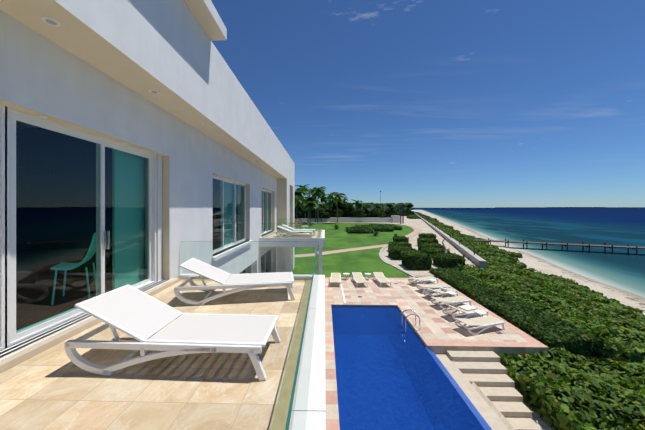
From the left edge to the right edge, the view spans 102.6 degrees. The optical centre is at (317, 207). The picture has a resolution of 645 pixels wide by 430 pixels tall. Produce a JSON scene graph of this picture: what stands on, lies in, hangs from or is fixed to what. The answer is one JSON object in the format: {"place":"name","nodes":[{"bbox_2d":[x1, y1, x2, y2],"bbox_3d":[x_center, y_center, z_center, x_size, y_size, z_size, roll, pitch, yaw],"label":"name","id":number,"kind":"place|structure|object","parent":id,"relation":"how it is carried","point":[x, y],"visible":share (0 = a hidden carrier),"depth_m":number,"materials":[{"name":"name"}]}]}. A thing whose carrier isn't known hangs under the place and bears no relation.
{"place":"outdoors","nodes":[
{"label":"outdoors","id":0,"kind":"place"},
{"bbox_2d":[295,184,363,224],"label":"palm","id":1,"kind":"object","parent":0,"point":[309,202],"depth_m":84.88,"materials":[{"name":"green plant"}]},
{"bbox_2d":[292,223,420,277],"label":"lawn","id":2,"kind":"structure","parent":0,"point":[363,261],"depth_m":29.37,"materials":[{"name":"green plant"}]},
{"bbox_2d":[16,127,245,329],"bbox_3d":[-8.594,1.604,8.198,9.850,7.280,28.000,0,0,2],"label":"dark interior","id":3,"kind":"object","parent":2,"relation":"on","point":[37,308],"depth_m":6.54,"materials":[{"name":"grey glass"}]},
{"bbox_2d":[50,233,95,304],"bbox_3d":[-4.318,1.039,4.659,0.586,1.174,0.510,0,0,-28],"label":"chair","id":4,"kind":"object","parent":3,"relation":"on","point":[66,266],"depth_m":4.55,"materials":[{"name":"teal plastic"}]},
{"bbox_2d":[0,0,294,357],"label":"building walls","id":5,"kind":"structure","parent":2,"relation":"on","point":[169,44],"depth_m":5.03,"materials":[{"name":"white paint"}]},
{"bbox_2d":[0,105,272,349],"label":"window frames","id":6,"kind":"structure","parent":5,"relation":"attached to","point":[9,335],"depth_m":3.53,"materials":[{"name":"white metal"}]},
{"bbox_2d":[16,123,270,328],"bbox_3d":[-3.436,2.014,6.162,0.120,6.030,22.970,0,0,2],"label":"window glass","id":7,"kind":"object","parent":6,"relation":"in","point":[268,261],"visible":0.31,"depth_m":4.33,"materials":[{"name":"glass"}]},
{"bbox_2d":[0,0,292,278],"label":"cream building trim","id":8,"kind":"structure","parent":5,"relation":"attached to","point":[75,36],"depth_m":4.37,"materials":[{"name":"beige paint"}]},
{"bbox_2d":[36,16,277,188],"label":"soffit light rings","id":9,"kind":"object","parent":5,"relation":"attached to","point":[43,18],"visible":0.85,"depth_m":2.89,"materials":[{"name":"white metal"}]},
{"bbox_2d":[45,19,265,167],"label":"soffit lamps","id":10,"kind":"object","parent":9,"relation":"in","point":[49,21],"visible":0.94,"depth_m":2.83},
{"bbox_2d":[112,149,232,289],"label":"interior curtains","id":11,"kind":"object","parent":5,"relation":"attached to","point":[127,252],"depth_m":4.97,"materials":[{"name":"teal fabric"}]},
{"bbox_3d":[-1.662,1.816,0.013,3.340,0.376,12.000,0,0,2],"label":"balcony slab","id":12,"kind":"object","parent":5,"relation":"attached to","visible":0},
{"bbox_2d":[0,281,306,429],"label":"balcony floor","id":13,"kind":"structure","parent":12,"relation":"on","point":[55,387],"depth_m":2.37,"materials":[{"name":"beige tile"}]},
{"bbox_2d":[0,278,178,372],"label":"threshold","id":14,"kind":"object","parent":13,"relation":"on","point":[11,361],"visible":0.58,"depth_m":3.07,"materials":[{"name":"stone"}]},
{"bbox_2d":[0,279,171,360],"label":"door tracks","id":15,"kind":"object","parent":14,"relation":"on","point":[59,328],"depth_m":3.16,"materials":[{"name":"white metal"}]},
{"bbox_2d":[64,284,280,380],"bbox_3d":[-1.465,1.293,2.831,1.992,0.680,0.726,0,0,3],"label":"lounge chair","id":16,"kind":"object","parent":13,"relation":"on","point":[143,318],"visible":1,"depth_m":2.64,"materials":[{"name":"white plastic"}]},
{"bbox_2d":[174,258,294,304],"bbox_3d":[-1.435,1.293,4.739,1.992,0.680,0.726,0,0,-8],"label":"lounge chair","id":17,"kind":"object","parent":13,"relation":"on","point":[225,280],"visible":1,"depth_m":4.51,"materials":[{"name":"white plastic"}]},
{"bbox_2d":[179,279,311,429],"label":"balcony floor edge","id":18,"kind":"object","parent":12,"relation":"on","point":[281,415],"visible":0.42,"depth_m":2.59,"materials":[{"name":"stone"}]},
{"bbox_2d":[178,274,325,429],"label":"balcony kerb","id":19,"kind":"structure","parent":12,"relation":"on","point":[316,414],"depth_m":2.50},
{"bbox_2d":[181,241,318,429],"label":"balcony glass","id":20,"kind":"object","parent":19,"relation":"on","point":[298,419],"visible":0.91,"depth_m":1.88,"materials":[{"name":"clear glass"}]},
{"bbox_2d":[252,241,318,429],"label":"balcony glass","id":21,"kind":"object","parent":20,"relation":"attached to","point":[292,396],"visible":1,"depth_m":1.36,"materials":[{"name":"teal"}]},
{"bbox_2d":[332,224,465,271],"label":"accent plants","id":22,"kind":"object","parent":2,"relation":"on","point":[461,267],"visible":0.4,"depth_m":47.23,"materials":[{"name":"green plant"}]},
{"bbox_2d":[295,222,420,256],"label":"garden path","id":23,"kind":"structure","parent":0,"point":[414,232],"depth_m":34.63,"materials":[{"name":"stone"}]},
{"bbox_2d":[211,0,644,207],"label":"sky","id":24,"kind":"structure","parent":0,"point":[421,103],"materials":[{"name":"blue"}]},
{"bbox_2d":[325,277,548,429],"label":"patio","id":25,"kind":"structure","parent":0,"point":[437,323],"depth_m":11.85,"materials":[{"name":"beige tile"}]},
{"bbox_2d":[103,231,502,333],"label":"fittings","id":26,"kind":"object","parent":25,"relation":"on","point":[108,247],"visible":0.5,"depth_m":4.17,"materials":[{"name":"silver metal"}]},
{"bbox_2d":[285,247,321,274],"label":"columns","id":27,"kind":"structure","parent":25,"relation":"on","point":[288,259],"depth_m":15.32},
{"bbox_2d":[259,240,324,246],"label":"balcony slab","id":28,"kind":"structure","parent":27,"relation":"on","point":[296,244],"depth_m":13.11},
{"bbox_2d":[259,230,324,239],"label":"balcony kerb","id":29,"kind":"structure","parent":28,"relation":"on","point":[322,236],"depth_m":13.12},
{"bbox_2d":[262,220,322,237],"bbox_3d":[-1.309,1.162,15.609,3.175,0.775,4.820,0,0,2],"label":"balcony glass","id":30,"kind":"object","parent":29,"relation":"on","point":[299,230],"visible":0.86,"depth_m":16.40,"materials":[{"name":"clear glass"}]},
{"bbox_2d":[266,231,318,237],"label":"balcony floor","id":31,"kind":"structure","parent":28,"relation":"on","point":[274,235],"depth_m":15.04,"materials":[{"name":"beige tile"}]},
{"bbox_2d":[260,230,277,237],"bbox_3d":[-2.987,1.584,15.403,0.440,0.080,4.100,0,0,2],"label":"threshold","id":32,"kind":"object","parent":31,"relation":"on","point":[268,234],"depth_m":14.85,"materials":[{"name":"stone"}]},
{"bbox_2d":[289,219,298,227],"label":"chair","id":33,"kind":"object","parent":31,"relation":"on","point":[296,223],"visible":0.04,"depth_m":16.25,"materials":[{"name":"beige"}]},
{"bbox_2d":[276,226,312,237],"bbox_3d":[-1.262,1.323,14.257,1.994,0.624,0.726,0,0,2],"label":"lounge chair","id":34,"kind":"object","parent":31,"relation":"on","point":[291,232],"visible":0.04,"depth_m":13.94,"materials":[{"name":"white plastic"}]},
{"bbox_2d":[281,225,314,235],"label":"lounge chair","id":35,"kind":"object","parent":31,"relation":"on","point":[293,229],"depth_m":15.04,"materials":[{"name":"white plastic"}]},
{"bbox_2d":[330,273,340,286],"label":"lounge chair","id":36,"kind":"object","parent":25,"relation":"on","point":[335,277],"visible":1,"depth_m":17.85,"materials":[{"name":"white plastic"}]},
{"bbox_2d":[341,284,345,302],"bbox_3d":[1.548,5.222,15.934,0.120,0.004,3.600,0,0,2],"label":"patio drain","id":37,"kind":"object","parent":25,"relation":"on","point":[344,299],"visible":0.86,"depth_m":15.51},
{"bbox_2d":[352,272,367,286],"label":"lounge chair","id":38,"kind":"object","parent":25,"relation":"on","point":[358,277],"visible":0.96,"depth_m":18.08,"materials":[{"name":"white plastic"}]},
{"bbox_2d":[331,304,426,345],"bbox_3d":[2.426,5.222,11.839,3.550,0.005,4.060,0,0,2],"label":"pool coping","id":39,"kind":"object","parent":25,"relation":"on","point":[407,320],"visible":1,"depth_m":11.78,"materials":[{"name":"grey"}]},
{"bbox_2d":[373,272,391,286],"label":"lounge chair","id":40,"kind":"object","parent":25,"relation":"on","point":[380,277],"visible":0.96,"depth_m":18.09,"materials":[{"name":"white plastic"}]},
{"bbox_2d":[402,309,419,331],"bbox_3d":[4.042,5.329,11.267,0.671,1.591,0.542,0,0,2],"label":"pool ladder","id":41,"kind":"object","parent":25,"relation":"on","point":[409,315],"visible":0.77,"depth_m":11.02,"materials":[{"name":"silver metal"}]},
{"bbox_2d":[352,306,491,429],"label":"pool shell","id":42,"kind":"object","parent":25,"relation":"in","point":[474,411],"visible":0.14,"depth_m":7.53,"materials":[{"name":"tile"}]},
{"bbox_2d":[331,306,483,429],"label":"pool water","id":43,"kind":"structure","parent":42,"relation":"in","point":[390,374],"depth_m":7.95,"materials":[{"name":"blue liquid"}]},
{"bbox_2d":[408,276,438,284],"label":"lounge chair","id":44,"kind":"object","parent":25,"relation":"on","point":[425,279],"visible":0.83,"depth_m":17.68,"materials":[{"name":"white plastic"}]},
{"bbox_2d":[416,283,450,292],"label":"lounge chair","id":45,"kind":"object","parent":25,"relation":"on","point":[436,286],"visible":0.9,"depth_m":16.05,"materials":[{"name":"white plastic"}]},
{"bbox_2d":[329,277,546,346],"bbox_3d":[4.747,5.222,14.499,8.010,0.004,9.500,0,0,2],"label":"patio border","id":46,"kind":"object","parent":25,"relation":"on","point":[532,342],"visible":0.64,"depth_m":9.99,"materials":[{"name":"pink stone"}]},
{"bbox_2d":[423,287,457,297],"bbox_3d":[7.205,4.948,15.168,1.994,0.574,0.726,0,0,-22],"label":"lounge chair","id":47,"kind":"object","parent":25,"relation":"on","point":[441,292],"visible":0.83,"depth_m":15.10,"materials":[{"name":"white plastic"}]},
{"bbox_2d":[431,296,471,308],"bbox_3d":[7.100,5.006,13.749,1.994,0.458,0.726,0,0,-15],"label":"lounge chair","id":48,"kind":"object","parent":25,"relation":"on","point":[455,300],"visible":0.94,"depth_m":13.62,"materials":[{"name":"white plastic"}]},
{"bbox_2d":[442,303,487,320],"bbox_3d":[7.056,4.911,12.350,1.994,0.648,0.726,0,0,-13],"label":"lounge chair","id":49,"kind":"object","parent":25,"relation":"on","point":[468,313],"visible":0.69,"depth_m":12.20,"materials":[{"name":"white plastic"}]},
{"bbox_2d":[440,287,476,309],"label":"towels","id":50,"kind":"object","parent":49,"relation":"on","point":[467,307],"visible":1,"depth_m":12.61,"materials":[{"name":"white fabric"}]},
{"bbox_2d":[455,315,504,334],"bbox_3d":[6.968,4.999,11.108,1.994,0.472,0.726,0,0,-17],"label":"lounge chair","id":51,"kind":"object","parent":25,"relation":"on","point":[487,322],"visible":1,"depth_m":11.01,"materials":[{"name":"white plastic"}]},
{"bbox_2d":[474,310,486,316],"bbox_3d":[7.484,5.011,11.876,0.480,0.433,0.480,0,0,2],"label":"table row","id":52,"kind":"object","parent":25,"relation":"on","point":[480,312],"visible":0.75,"depth_m":11.92,"materials":[{"name":"white plastic"}]},
{"bbox_2d":[361,210,644,429],"bbox_3d":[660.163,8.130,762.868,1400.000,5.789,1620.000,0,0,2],"label":"terrain","id":53,"kind":"structure","parent":0,"point":[624,297],"depth_m":25.78,"materials":[{"name":"beige sand"}]},
{"bbox_2d":[295,200,399,216],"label":"garden trees","id":54,"kind":"object","parent":53,"relation":"on","point":[345,207],"visible":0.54,"depth_m":94.72,"materials":[{"name":"green plant"}]},
{"bbox_2d":[295,215,399,222],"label":"garden wall","id":55,"kind":"structure","parent":53,"relation":"on","point":[394,218],"depth_m":91.71,"materials":[{"name":"grey concrete"}]},
{"bbox_2d":[295,202,413,217],"bbox_3d":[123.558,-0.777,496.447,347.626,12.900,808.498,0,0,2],"label":"scrub","id":56,"kind":"object","parent":53,"relation":"on","point":[369,207],"depth_m":98.22,"materials":[{"name":"green plant"}]},
{"bbox_2d":[345,224,401,233],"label":"bed shrub","id":57,"kind":"object","parent":53,"relation":"on","point":[364,228],"depth_m":55.86,"materials":[{"name":"green plant"}]},
{"bbox_2d":[380,191,403,223],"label":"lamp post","id":58,"kind":"object","parent":53,"relation":"on","point":[400,211],"visible":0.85,"depth_m":85.27,"materials":[{"name":"grey metal"}]},
{"bbox_2d":[379,245,417,277],"bbox_3d":[8.726,5.178,29.112,3.515,0.080,19.930,0,0,18],"label":"lawn edging","id":59,"kind":"object","parent":53,"relation":"on","point":[392,265],"visible":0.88,"depth_m":22.97,"materials":[{"name":"concrete"}]},
{"bbox_2d":[406,211,438,220],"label":"seagrape","id":60,"kind":"object","parent":53,"relation":"on","point":[415,216],"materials":[{"name":"green plant"}]},
{"bbox_2d":[388,233,465,269],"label":"bushes","id":61,"kind":"object","parent":53,"relation":"on","point":[406,249],"depth_m":23.77,"materials":[{"name":"green plant"}]},
{"bbox_2d":[442,236,449,252],"bbox_3d":[12.883,4.080,25.916,3.162,2.338,1.246,0,0,9],"label":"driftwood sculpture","id":62,"kind":"object","parent":53,"relation":"on","point":[445,249],"visible":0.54,"depth_m":26.19,"materials":[{"name":"grey wood"}]},
{"bbox_2d":[415,213,486,268],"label":"seawall","id":63,"kind":"object","parent":53,"relation":"on","point":[477,260],"visible":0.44,"depth_m":29.62,"materials":[{"name":"concrete"}]},
{"bbox_2d":[435,350,541,429],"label":"steps","id":64,"kind":"structure","parent":53,"relation":"on","point":[486,372],"depth_m":8.37,"materials":[{"name":"stone"}]},
{"bbox_2d":[426,220,553,276],"bbox_3d":[35.152,6.177,71.576,37.515,2.154,99.261,0,0,2],"label":"seagrape strip","id":65,"kind":"object","parent":53,"relation":"on","point":[493,256],"depth_m":34.39,"materials":[{"name":"green plant"}]},
{"bbox_2d":[429,267,605,367],"bbox_3d":[9.933,5.549,15.377,2.235,1.489,11.453,0,0,2],"label":"patio hedge","id":66,"kind":"object","parent":53,"relation":"on","point":[519,315],"depth_m":11.70,"materials":[{"name":"green plant"}]},
{"bbox_2d":[458,264,644,429],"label":"seagrape","id":67,"kind":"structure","parent":53,"relation":"on","point":[585,308],"depth_m":9.28,"materials":[{"name":"green plant"}]},
{"bbox_2d":[412,208,644,297],"bbox_3d":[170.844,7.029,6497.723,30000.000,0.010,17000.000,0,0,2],"label":"sea","id":68,"kind":"structure","parent":0,"point":[621,268],"depth_m":70.04,"materials":[{"name":"blue liquid"}]},
{"bbox_2d":[472,237,644,254],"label":"pier","id":69,"kind":"structure","parent":68,"relation":"in","point":[636,248],"depth_m":41.95,"materials":[{"name":"brown wood"}]},
{"bbox_2d":[495,207,644,207],"bbox_3d":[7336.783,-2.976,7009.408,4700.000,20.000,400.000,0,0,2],"label":"horizon","id":70,"kind":"structure","parent":0,"point":[569,207],"depth_m":6826.94,"materials":[{"name":"blue liquid"}]}
]}

